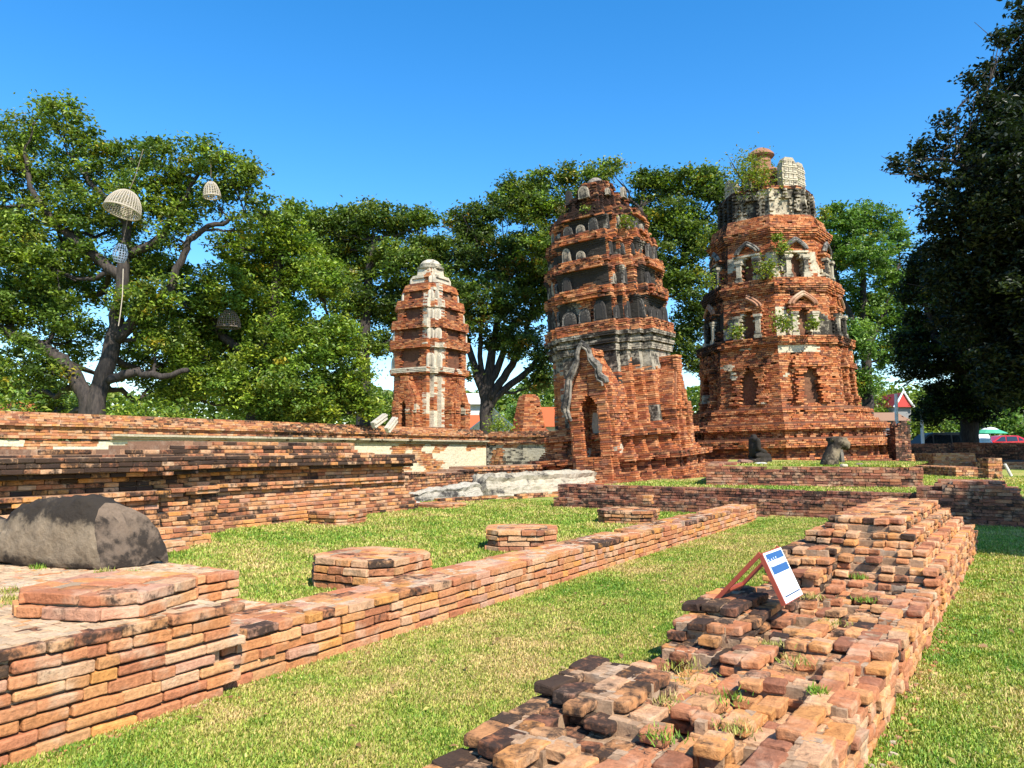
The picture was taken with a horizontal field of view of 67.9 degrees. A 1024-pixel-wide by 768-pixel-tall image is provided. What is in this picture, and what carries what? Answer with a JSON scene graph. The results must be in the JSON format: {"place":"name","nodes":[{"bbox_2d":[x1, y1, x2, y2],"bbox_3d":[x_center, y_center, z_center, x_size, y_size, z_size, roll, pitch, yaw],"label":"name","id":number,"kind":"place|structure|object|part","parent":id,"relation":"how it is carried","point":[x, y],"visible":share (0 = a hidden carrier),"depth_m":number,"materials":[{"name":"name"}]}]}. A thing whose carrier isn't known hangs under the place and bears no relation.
{"place":"outdoors","nodes":[
{"label":"outdoors","id":0,"kind":"place"},
{"bbox_2d":[0,401,57,439],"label":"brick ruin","id":1,"kind":"object","parent":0,"point":[28,411],"visible":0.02,"depth_m":47.53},
{"bbox_2d":[389,259,470,428],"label":"brick tower","id":2,"kind":"structure","parent":0,"point":[429,346],"depth_m":53.44,"materials":[{"name":"brick"}]},
{"bbox_2d":[466,393,479,414],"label":"house","id":3,"kind":"structure","parent":0,"point":[474,400],"depth_m":97.99,"materials":[{"name":"white paint"}]},
{"bbox_2d":[470,415,479,427],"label":"house","id":4,"kind":"structure","parent":0,"point":[474,419],"depth_m":87.37,"materials":[{"name":"orange paint"}]},
{"bbox_2d":[470,409,512,431],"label":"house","id":5,"kind":"structure","parent":0,"point":[476,426],"depth_m":70.91,"materials":[{"name":"grey glass"}]},
{"bbox_2d":[483,408,518,433],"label":"shrub","id":6,"kind":"object","parent":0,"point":[493,426],"visible":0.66,"depth_m":51.77,"materials":[{"name":"green plant"}]},
{"bbox_2d":[0,0,1023,433],"label":"sky","id":7,"kind":"structure","parent":0,"point":[409,102],"materials":[{"name":"blue"}]},
{"bbox_2d":[0,496,1023,767],"bbox_3d":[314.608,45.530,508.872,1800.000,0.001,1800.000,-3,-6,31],"label":"ground","id":8,"kind":"structure","parent":0,"point":[572,536],"depth_m":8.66,"materials":[{"name":"green plant"}]},
{"bbox_2d":[0,384,59,439],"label":"broad leaved tree","id":9,"kind":"object","parent":8,"relation":"on","point":[29,398],"visible":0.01,"depth_m":62.95,"materials":[{"name":"green plant"}]},
{"bbox_2d":[34,391,111,440],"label":"broad leaved tree","id":10,"kind":"object","parent":8,"relation":"on","point":[69,402],"visible":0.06,"depth_m":69.84,"materials":[{"name":"green plant"}]},
{"bbox_2d":[0,561,270,766],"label":"brick platform","id":11,"kind":"structure","parent":8,"relation":"on","point":[62,682],"depth_m":4.39,"materials":[{"name":"brick"}]},
{"bbox_2d":[0,494,167,569],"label":"stone torso","id":12,"kind":"object","parent":11,"relation":"on","point":[94,531],"visible":1,"depth_m":6.53,"materials":[{"name":"stone"}]},
{"bbox_2d":[12,571,198,621],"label":"brick slab","id":13,"kind":"structure","parent":11,"relation":"on","point":[96,597],"depth_m":4.62,"materials":[{"name":"brick"}]},
{"bbox_2d":[0,87,296,440],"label":"broad leaved tree","id":14,"kind":"object","parent":8,"relation":"on","point":[26,251],"visible":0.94,"depth_m":33.48,"materials":[{"name":"green plant"}]},
{"bbox_2d":[118,269,123,325],"bbox_3d":[-15.123,-3.353,29.397,0.138,2.245,0.032,0,-5,0],"label":"rope","id":15,"kind":"object","parent":14,"relation":"hanging from","point":[122,298],"visible":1,"depth_m":29.39,"materials":[{"name":"fabric"}]},
{"bbox_2d":[102,151,142,220],"bbox_3d":[-14.610,-7.833,29.261,1.389,2.735,1.389,9,-17,1],"label":"wicker cage","id":16,"kind":"object","parent":14,"relation":"hanging from","point":[110,199],"visible":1,"depth_m":28.90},
{"bbox_2d":[112,197,130,262],"bbox_3d":[-15.005,-6.002,29.445,0.545,2.614,0.542,12,3,1],"label":"wicker cage","id":17,"kind":"object","parent":16,"relation":"hanging from","point":[125,252],"visible":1,"depth_m":29.39,"materials":[{"name":"grey wicker"}]},
{"bbox_2d":[202,145,221,199],"bbox_3d":[-12.923,-9.222,32.514,0.774,2.556,0.774,-6,-5,-1],"label":"wicker cage","id":18,"kind":"object","parent":14,"relation":"hanging from","point":[206,191],"visible":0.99,"depth_m":32.30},
{"bbox_2d":[158,525,210,551],"bbox_3d":[-5.726,2.480,11.993,0.923,0.324,2.334,-3,-6,31],"label":"brick step","id":19,"kind":"object","parent":8,"relation":"on","point":[177,538],"visible":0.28,"depth_m":12.49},
{"bbox_2d":[0,441,418,533],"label":"brick terrace","id":20,"kind":"structure","parent":8,"relation":"on","point":[212,486],"depth_m":15.26,"materials":[{"name":"brick"}]},
{"bbox_2d":[0,411,489,471],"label":"boundary wall","id":21,"kind":"structure","parent":8,"relation":"on","point":[433,449],"depth_m":30.81,"materials":[{"name":"brick"}]},
{"bbox_2d":[0,373,54,439],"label":"shrub","id":22,"kind":"object","parent":21,"relation":"on","point":[6,399],"visible":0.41,"depth_m":25.79,"materials":[{"name":"green plant"}]},
{"bbox_2d":[99,386,168,416],"bbox_3d":[-14.671,1.152,29.389,2.336,2.100,2.481,0,-5,4],"label":"shrub","id":23,"kind":"object","parent":21,"relation":"on","point":[138,410],"visible":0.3,"depth_m":29.36,"materials":[{"name":"green plant"}]},
{"bbox_2d":[141,392,202,417],"bbox_3d":[-13.598,1.266,29.940,2.149,1.982,2.179,-1,-5,6],"label":"shrub","id":24,"kind":"object","parent":21,"relation":"on","point":[172,414],"visible":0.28,"depth_m":29.87,"materials":[{"name":"green plant"}]},
{"bbox_2d":[214,385,302,419],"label":"broad leaved tree","id":25,"kind":"object","parent":8,"relation":"on","point":[224,415],"visible":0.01,"depth_m":71.70,"materials":[{"name":"green plant"}]},
{"bbox_2d":[146,194,392,424],"bbox_3d":[-11.903,-2.232,37.152,11.846,14.237,7.041,-1,-5,13],"label":"broad leaved tree","id":26,"kind":"object","parent":8,"relation":"on","point":[267,339],"visible":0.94,"depth_m":36.35,"materials":[{"name":"green plant"}]},
{"bbox_2d":[216,278,240,329],"bbox_3d":[-13.402,-4.013,36.079,1.132,2.714,1.132,0,-5,0],"label":"wicker cage","id":27,"kind":"object","parent":26,"relation":"hanging from","point":[229,322],"visible":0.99,"depth_m":35.76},
{"bbox_2d":[307,507,366,525],"bbox_3d":[-3.800,2.878,16.525,1.105,0.307,1.111,-2,-5,24],"label":"column base","id":28,"kind":"object","parent":8,"relation":"on","point":[340,515],"visible":0.96,"depth_m":16.11,"materials":[{"name":"brick"}]},
{"bbox_2d":[347,393,393,425],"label":"broad leaved tree","id":29,"kind":"object","parent":8,"relation":"on","point":[389,413],"visible":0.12,"depth_m":87.06,"materials":[{"name":"green plant"}]},
{"bbox_2d":[311,546,431,589],"bbox_3d":[-1.688,2.212,9.166,1.260,0.373,1.254,-2,-6,27],"label":"column base","id":30,"kind":"object","parent":8,"relation":"on","point":[350,567],"visible":0.92,"depth_m":8.74,"materials":[{"name":"brick"}]},
{"bbox_2d":[295,194,453,424],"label":"broad leaved tree","id":31,"kind":"object","parent":8,"relation":"on","point":[349,229],"visible":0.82,"depth_m":62.38,"materials":[{"name":"green plant"}]},
{"bbox_2d":[370,413,387,427],"bbox_3d":[-6.197,1.722,35.571,0.270,0.719,0.978,-3,-6,31],"label":"stone slab","id":32,"kind":"object","parent":8,"relation":"on","point":[379,420],"depth_m":35.44,"materials":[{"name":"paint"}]},
{"bbox_2d":[384,417,398,432],"bbox_3d":[-5.632,1.913,35.554,0.270,0.775,0.790,-3,-6,31],"label":"stone slab","id":33,"kind":"object","parent":8,"relation":"on","point":[391,424],"depth_m":35.44,"materials":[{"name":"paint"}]},
{"bbox_2d":[0,563,878,746],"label":"weeds","id":34,"kind":"object","parent":8,"relation":"on","point":[812,689],"visible":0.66,"depth_m":4.62,"materials":[{"name":"green plant"}]},
{"bbox_2d":[417,501,465,508],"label":"brick slab","id":35,"kind":"structure","parent":8,"relation":"on","point":[438,504],"depth_m":20.81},
{"bbox_2d":[409,482,482,501],"bbox_3d":[-2.535,3.434,24.126,1.053,0.547,4.042,-4,-6,38],"label":"fallen moulding","id":36,"kind":"object","parent":8,"relation":"on","point":[465,489],"visible":0.65,"depth_m":24.28,"materials":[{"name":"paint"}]},
{"bbox_2d":[402,464,547,491],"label":"brick wall","id":37,"kind":"structure","parent":8,"relation":"on","point":[418,481],"depth_m":26.23,"materials":[{"name":"brick"}]},
{"bbox_2d":[420,188,553,464],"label":"broad leaved tree","id":38,"kind":"object","parent":8,"relation":"on","point":[472,245],"visible":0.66,"depth_m":63.82,"materials":[{"name":"green plant"}]},
{"bbox_2d":[219,504,756,690],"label":"brick wall","id":39,"kind":"structure","parent":8,"relation":"on","point":[286,635],"depth_m":7.01,"materials":[{"name":"brick"}]},
{"bbox_2d":[12,584,973,767],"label":"brick crumbs","id":40,"kind":"object","parent":8,"relation":"on","point":[890,741],"visible":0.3,"depth_m":4.64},
{"bbox_2d":[434,492,557,501],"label":"brick kerb","id":41,"kind":"structure","parent":8,"relation":"on","point":[516,496],"depth_m":24.05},
{"bbox_2d":[10,373,1023,443],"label":"distant wood","id":42,"kind":"object","parent":8,"relation":"on","point":[502,401],"visible":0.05,"depth_m":115.45,"materials":[{"name":"green plant"}]},
{"bbox_2d":[487,431,555,464],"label":"return wall","id":43,"kind":"structure","parent":8,"relation":"on","point":[512,447],"depth_m":45.89,"materials":[{"name":"paint"}]},
{"bbox_2d":[485,524,557,551],"bbox_3d":[0.160,2.505,12.438,1.178,0.350,1.196,0,-5,2],"label":"column base","id":44,"kind":"object","parent":8,"relation":"on","point":[508,537],"visible":0.92,"depth_m":11.93,"materials":[{"name":"brick"}]},
{"bbox_2d":[500,401,544,423],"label":"broad leaved tree","id":45,"kind":"object","parent":8,"relation":"on","point":[510,412],"visible":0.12,"depth_m":94.77,"materials":[{"name":"green plant"}]},
{"bbox_2d":[510,394,547,430],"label":"brick stupa","id":46,"kind":"object","parent":8,"relation":"on","point":[528,415],"visible":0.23,"depth_m":53.25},
{"bbox_2d":[472,469,598,496],"bbox_3d":[1.082,3.610,27.981,1.729,0.859,6.252,-5,-7,43],"label":"fallen moulding","id":47,"kind":"object","parent":8,"relation":"on","point":[508,484],"visible":0.86,"depth_m":27.04,"materials":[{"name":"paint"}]},
{"bbox_2d":[540,398,554,406],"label":"broad leaved tree","id":48,"kind":"object","parent":8,"relation":"on","point":[550,404],"visible":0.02,"depth_m":101.37,"materials":[{"name":"green plant"}]},
{"bbox_2d":[142,514,1023,763],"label":"fallen leaves","id":49,"kind":"object","parent":8,"relation":"on","point":[621,655],"visible":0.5,"depth_m":5.90,"materials":[{"name":"brown plant"}]},
{"bbox_2d":[485,153,731,379],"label":"broad leaved tree","id":50,"kind":"object","parent":8,"relation":"on","point":[671,226],"visible":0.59,"depth_m":58.23,"materials":[{"name":"green plant"}]},
{"bbox_2d":[552,476,681,493],"bbox_3d":[3.357,3.817,29.073,5.428,0.605,4.634,-3,-6,31],"label":"brick step","id":51,"kind":"object","parent":8,"relation":"on","point":[608,482],"visible":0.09,"depth_m":28.83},
{"bbox_2d":[528,177,712,482],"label":"brick tower","id":52,"kind":"structure","parent":8,"relation":"on","point":[623,407],"depth_m":31.06,"materials":[{"name":"brick"}]},
{"bbox_2d":[552,201,569,218],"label":"wall plant","id":53,"kind":"object","parent":52,"relation":"on","point":[562,211],"depth_m":33.46,"materials":[{"name":"green plant"}]},
{"bbox_2d":[579,203,590,214],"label":"wall plant","id":54,"kind":"object","parent":52,"relation":"on","point":[586,207],"depth_m":31.81,"materials":[{"name":"green plant"}]},
{"bbox_2d":[617,207,636,229],"bbox_3d":[4.728,-6.808,31.400,0.852,0.832,0.872,1,-5,-13],"label":"wall plant","id":55,"kind":"object","parent":52,"relation":"on","point":[627,222],"depth_m":31.29,"materials":[{"name":"green plant"}]},
{"bbox_2d":[597,507,659,523],"bbox_3d":[2.577,2.900,16.779,1.267,0.307,1.271,-2,-5,22],"label":"column base","id":56,"kind":"object","parent":8,"relation":"on","point":[633,515],"visible":0.94,"depth_m":16.30,"materials":[{"name":"brick"}]},
{"bbox_2d":[636,495,653,504],"bbox_3d":[3.175,2.760,18.159,0.352,0.224,0.318,-3,-6,31],"label":"brick post","id":57,"kind":"object","parent":8,"relation":"on","point":[645,499],"visible":1,"depth_m":18.06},
{"bbox_2d":[423,497,977,767],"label":"ruined wall","id":58,"kind":"structure","parent":8,"relation":"on","point":[911,558],"depth_m":4.47,"materials":[{"name":"brick"}]},
{"bbox_2d":[714,546,802,605],"bbox_3d":[1.907,1.478,5.893,0.548,0.408,0.485,-3,-6,35],"label":"notice board","id":59,"kind":"object","parent":58,"relation":"on","point":[780,574],"visible":1,"depth_m":5.75,"materials":[{"name":"white paint"}]},
{"bbox_2d":[553,483,1007,525],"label":"brick retaining wall","id":60,"kind":"structure","parent":8,"relation":"on","point":[795,503],"depth_m":18.92,"materials":[{"name":"brick"}]},
{"bbox_2d":[816,196,921,414],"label":"broad leaved tree","id":61,"kind":"object","parent":8,"relation":"on","point":[871,315],"visible":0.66,"depth_m":64.26,"materials":[{"name":"green plant"}]},
{"bbox_2d":[859,389,914,423],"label":"broad leaved tree","id":62,"kind":"object","parent":8,"relation":"on","point":[880,409],"visible":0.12,"depth_m":91.68,"materials":[{"name":"green plant"}]},
{"bbox_2d":[874,388,913,439],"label":"house","id":63,"kind":"structure","parent":8,"relation":"on","point":[904,404],"depth_m":89.47,"materials":[{"name":"paint"}]},
{"bbox_2d":[907,385,959,439],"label":"broad leaved tree","id":64,"kind":"object","parent":8,"relation":"on","point":[915,431],"visible":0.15,"depth_m":88.45,"materials":[{"name":"green plant"}]},
{"bbox_2d":[882,238,1013,442],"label":"broad leaved tree","id":65,"kind":"object","parent":8,"relation":"on","point":[917,352],"visible":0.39,"depth_m":51.82,"materials":[{"name":"green plant"}]},
{"bbox_2d":[881,0,1023,423],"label":"broad leaved tree","id":66,"kind":"object","parent":8,"relation":"on","point":[981,287],"visible":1,"depth_m":40.95,"materials":[{"name":"green plant"}]},
{"bbox_2d":[916,479,1023,527],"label":"ruined wall","id":67,"kind":"structure","parent":8,"relation":"on","point":[991,495],"depth_m":15.87,"materials":[{"name":"brick"}]},
{"bbox_2d":[939,410,1023,435],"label":"broad leaved tree","id":68,"kind":"object","parent":8,"relation":"on","point":[1003,428],"visible":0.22,"depth_m":81.05,"materials":[{"name":"green plant"}]},
{"bbox_2d":[979,407,1023,437],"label":"broad leaved tree","id":69,"kind":"object","parent":8,"relation":"on","point":[1016,421],"visible":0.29,"depth_m":80.36,"materials":[{"name":"green plant"}]},
{"bbox_2d":[541,407,556,430],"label":"house","id":70,"kind":"structure","parent":0,"point":[548,414],"depth_m":84.19,"materials":[{"name":"paint"}]},
{"bbox_2d":[680,469,1023,498],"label":"terrace lawn","id":71,"kind":"structure","parent":0,"point":[1017,472],"depth_m":31.92,"materials":[{"name":"plant"}]},
{"bbox_2d":[724,460,849,485],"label":"platform lawn","id":72,"kind":"structure","parent":71,"relation":"on","point":[774,467],"depth_m":20.88,"materials":[{"name":"plant"}]},
{"bbox_2d":[737,459,752,463],"bbox_3d":[7.263,2.438,23.741,0.521,0.173,0.370,1,-5,-8],"label":"loose stone","id":73,"kind":"object","parent":72,"relation":"on","point":[743,461],"visible":0.65,"depth_m":23.60,"materials":[{"name":"stone"}]},
{"bbox_2d":[839,449,844,461],"bbox_3d":[10.615,2.344,24.498,0.144,0.467,0.200,0,-5,0],"label":"stone prop","id":74,"kind":"object","parent":72,"relation":"on","point":[841,458],"visible":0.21,"depth_m":24.41,"materials":[{"name":"stone"}]},
{"bbox_2d":[692,147,895,461],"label":"brick tower","id":75,"kind":"structure","parent":71,"relation":"on","point":[779,394],"depth_m":36.07,"materials":[{"name":"brick"}]},
{"bbox_2d":[690,234,710,252],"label":"wall plant","id":76,"kind":"object","parent":75,"relation":"attached to","point":[699,244],"depth_m":39.30,"materials":[{"name":"green plant"}]},
{"bbox_2d":[692,269,723,289],"bbox_3d":[9.694,-5.208,37.576,1.577,1.038,1.291,-3,-6,31],"label":"wall plant","id":77,"kind":"object","parent":75,"relation":"on","point":[705,280],"depth_m":37.51,"materials":[{"name":"green plant"}]},
{"bbox_2d":[723,323,747,339],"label":"wall plant","id":78,"kind":"object","parent":75,"relation":"on","point":[735,332],"depth_m":35.55,"materials":[{"name":"green plant"}]},
{"bbox_2d":[715,144,770,187],"bbox_3d":[11.811,-11.048,38.681,2.801,1.992,2.697,1,-5,-9],"label":"wall plant","id":79,"kind":"object","parent":75,"relation":"on","point":[741,167],"depth_m":38.61,"materials":[{"name":"green plant"}]},
{"bbox_2d":[722,132,800,199],"bbox_3d":[12.274,-10.771,37.783,3.906,3.273,3.336,-3,-6,31],"label":"wall plant","id":80,"kind":"object","parent":75,"relation":"attached to","point":[761,176],"depth_m":37.50,"materials":[{"name":"green plant"}]},
{"bbox_2d":[746,252,785,279],"bbox_3d":[12.012,-5.568,35.925,1.912,1.347,1.634,4,-6,-38],"label":"wall plant","id":81,"kind":"object","parent":75,"relation":"attached to","point":[765,266],"depth_m":35.89,"materials":[{"name":"green plant"}]},
{"bbox_2d":[771,229,782,241],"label":"wall plant","id":82,"kind":"object","parent":75,"relation":"attached to","point":[776,237],"depth_m":35.93,"materials":[{"name":"green plant"}]},
{"bbox_2d":[764,308,800,332],"bbox_3d":[12.303,-2.932,34.696,1.564,1.240,1.432,-3,-6,31],"label":"wall plant","id":83,"kind":"object","parent":75,"relation":"on","point":[779,322],"depth_m":34.59,"materials":[{"name":"green plant"}]},
{"bbox_2d":[772,234,792,254],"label":"wall plant","id":84,"kind":"object","parent":75,"relation":"attached to","point":[784,248],"depth_m":35.93,"materials":[{"name":"green plant"}]},
{"bbox_2d":[804,314,822,330],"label":"wall plant","id":85,"kind":"object","parent":75,"relation":"on","point":[816,323],"depth_m":34.58,"materials":[{"name":"green plant"}]},
{"bbox_2d":[816,203,832,220],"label":"wall plant","id":86,"kind":"object","parent":75,"relation":"on","point":[824,214],"depth_m":36.98,"materials":[{"name":"green plant"}]},
{"bbox_2d":[706,461,923,486],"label":"brick platform","id":87,"kind":"structure","parent":71,"relation":"on","point":[718,472],"depth_m":20.22,"materials":[{"name":"brick"}]},
{"bbox_2d":[746,434,771,462],"bbox_3d":[8.410,2.212,25.942,0.810,0.991,0.786,0,-5,-6],"label":"seated statue","id":88,"kind":"object","parent":87,"relation":"on","point":[757,453],"visible":0.91,"depth_m":25.63,"materials":[{"name":"stone"}]},
{"bbox_2d":[820,436,850,465],"bbox_3d":[8.884,1.874,20.893,0.823,0.874,0.463,0,-5,0],"label":"broken statue","id":89,"kind":"object","parent":87,"relation":"on","point":[831,453],"visible":0.85,"depth_m":20.72,"materials":[{"name":"stone"}]},
{"bbox_2d":[606,460,1023,492],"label":"terrace grass","id":90,"kind":"structure","parent":71,"relation":"on","point":[1018,481],"depth_m":21.07,"materials":[{"name":"plant"}]},
{"bbox_2d":[894,394,898,424],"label":"pole","id":91,"kind":"object","parent":71,"relation":"on","point":[896,406],"visible":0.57,"depth_m":49.98,"materials":[{"name":"metal"}]},
{"bbox_2d":[886,421,911,460],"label":"ruined pillar","id":92,"kind":"structure","parent":71,"relation":"on","point":[899,443],"depth_m":34.45,"materials":[{"name":"brick"}]},
{"bbox_2d":[920,414,924,443],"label":"pole","id":93,"kind":"object","parent":71,"relation":"on","point":[922,434],"visible":0.54,"depth_m":51.83,"materials":[{"name":"concrete"}]},
{"bbox_2d":[910,443,950,459],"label":"brick wall","id":94,"kind":"structure","parent":71,"relation":"on","point":[931,448],"depth_m":43.85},
{"bbox_2d":[912,465,985,476],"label":"brick platform","id":95,"kind":"structure","parent":71,"relation":"on","point":[959,471],"depth_m":28.18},
{"bbox_2d":[948,443,1023,459],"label":"brick wall","id":96,"kind":"structure","parent":71,"relation":"on","point":[1009,451],"depth_m":47.82,"materials":[{"name":"brick"}]},
{"bbox_2d":[977,458,1002,478],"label":"brick pillar","id":97,"kind":"structure","parent":71,"relation":"on","point":[990,465],"depth_m":25.48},
{"bbox_2d":[971,462,1023,468],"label":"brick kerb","id":98,"kind":"structure","parent":71,"relation":"on","point":[1015,465],"depth_m":39.79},
{"bbox_2d":[1003,463,1012,476],"bbox_3d":[16.415,2.847,25.148,0.272,0.434,0.100,0,-5,0],"label":"leaning post","id":99,"kind":"object","parent":71,"relation":"on","point":[1008,470],"visible":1,"depth_m":25.11,"materials":[{"name":"paint"}]},
{"bbox_2d":[874,413,909,434],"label":"house","id":100,"kind":"structure","parent":0,"point":[889,417],"depth_m":72.25,"materials":[{"name":"beige"}]},
{"bbox_2d":[913,453,975,466],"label":"brick block","id":101,"kind":"structure","parent":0,"point":[952,459],"depth_m":40.82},
{"bbox_2d":[971,460,1023,461],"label":"parking ground","id":102,"kind":"structure","parent":0,"point":[1007,461],"depth_m":45.82,"materials":[{"name":"asphalt"}]},
{"bbox_2d":[911,432,959,446],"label":"parked van","id":103,"kind":"object","parent":102,"relation":"on","point":[942,438],"visible":0.06,"depth_m":55.00,"materials":[{"name":"blue paint"}]},
{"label":"window","id":104,"kind":"part","parent":103,"relation":"part of","materials":[{"name":"black glass"}]},
{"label":"window","id":105,"kind":"part","parent":103,"relation":"part of","materials":[{"name":"black glass"}]},
{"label":"window","id":106,"kind":"part","parent":103,"relation":"part of","materials":[{"name":"black glass"}]},
{"bbox_2d":[979,434,992,442],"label":"parked car","id":107,"kind":"object","parent":102,"relation":"on","point":[984,438],"visible":0.09,"depth_m":63.14,"materials":[{"name":"white paint"}]},
{"bbox_2d":[979,427,1006,442],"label":"stall umbrella","id":108,"kind":"object","parent":102,"relation":"on","point":[990,430],"visible":0.81,"depth_m":61.46,"materials":[{"name":"green fabric"}]},
{"bbox_2d":[991,435,1023,442],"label":"parked car","id":109,"kind":"object","parent":102,"relation":"on","point":[1007,439],"visible":0.09,"depth_m":65.01,"materials":[{"name":"red paint"}]},
{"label":"window","id":110,"kind":"part","parent":109,"relation":"part of","materials":[{"name":"grey glass"}]},
{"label":"window","id":111,"kind":"part","parent":109,"relation":"part of","materials":[{"name":"grey glass"}]}
]}

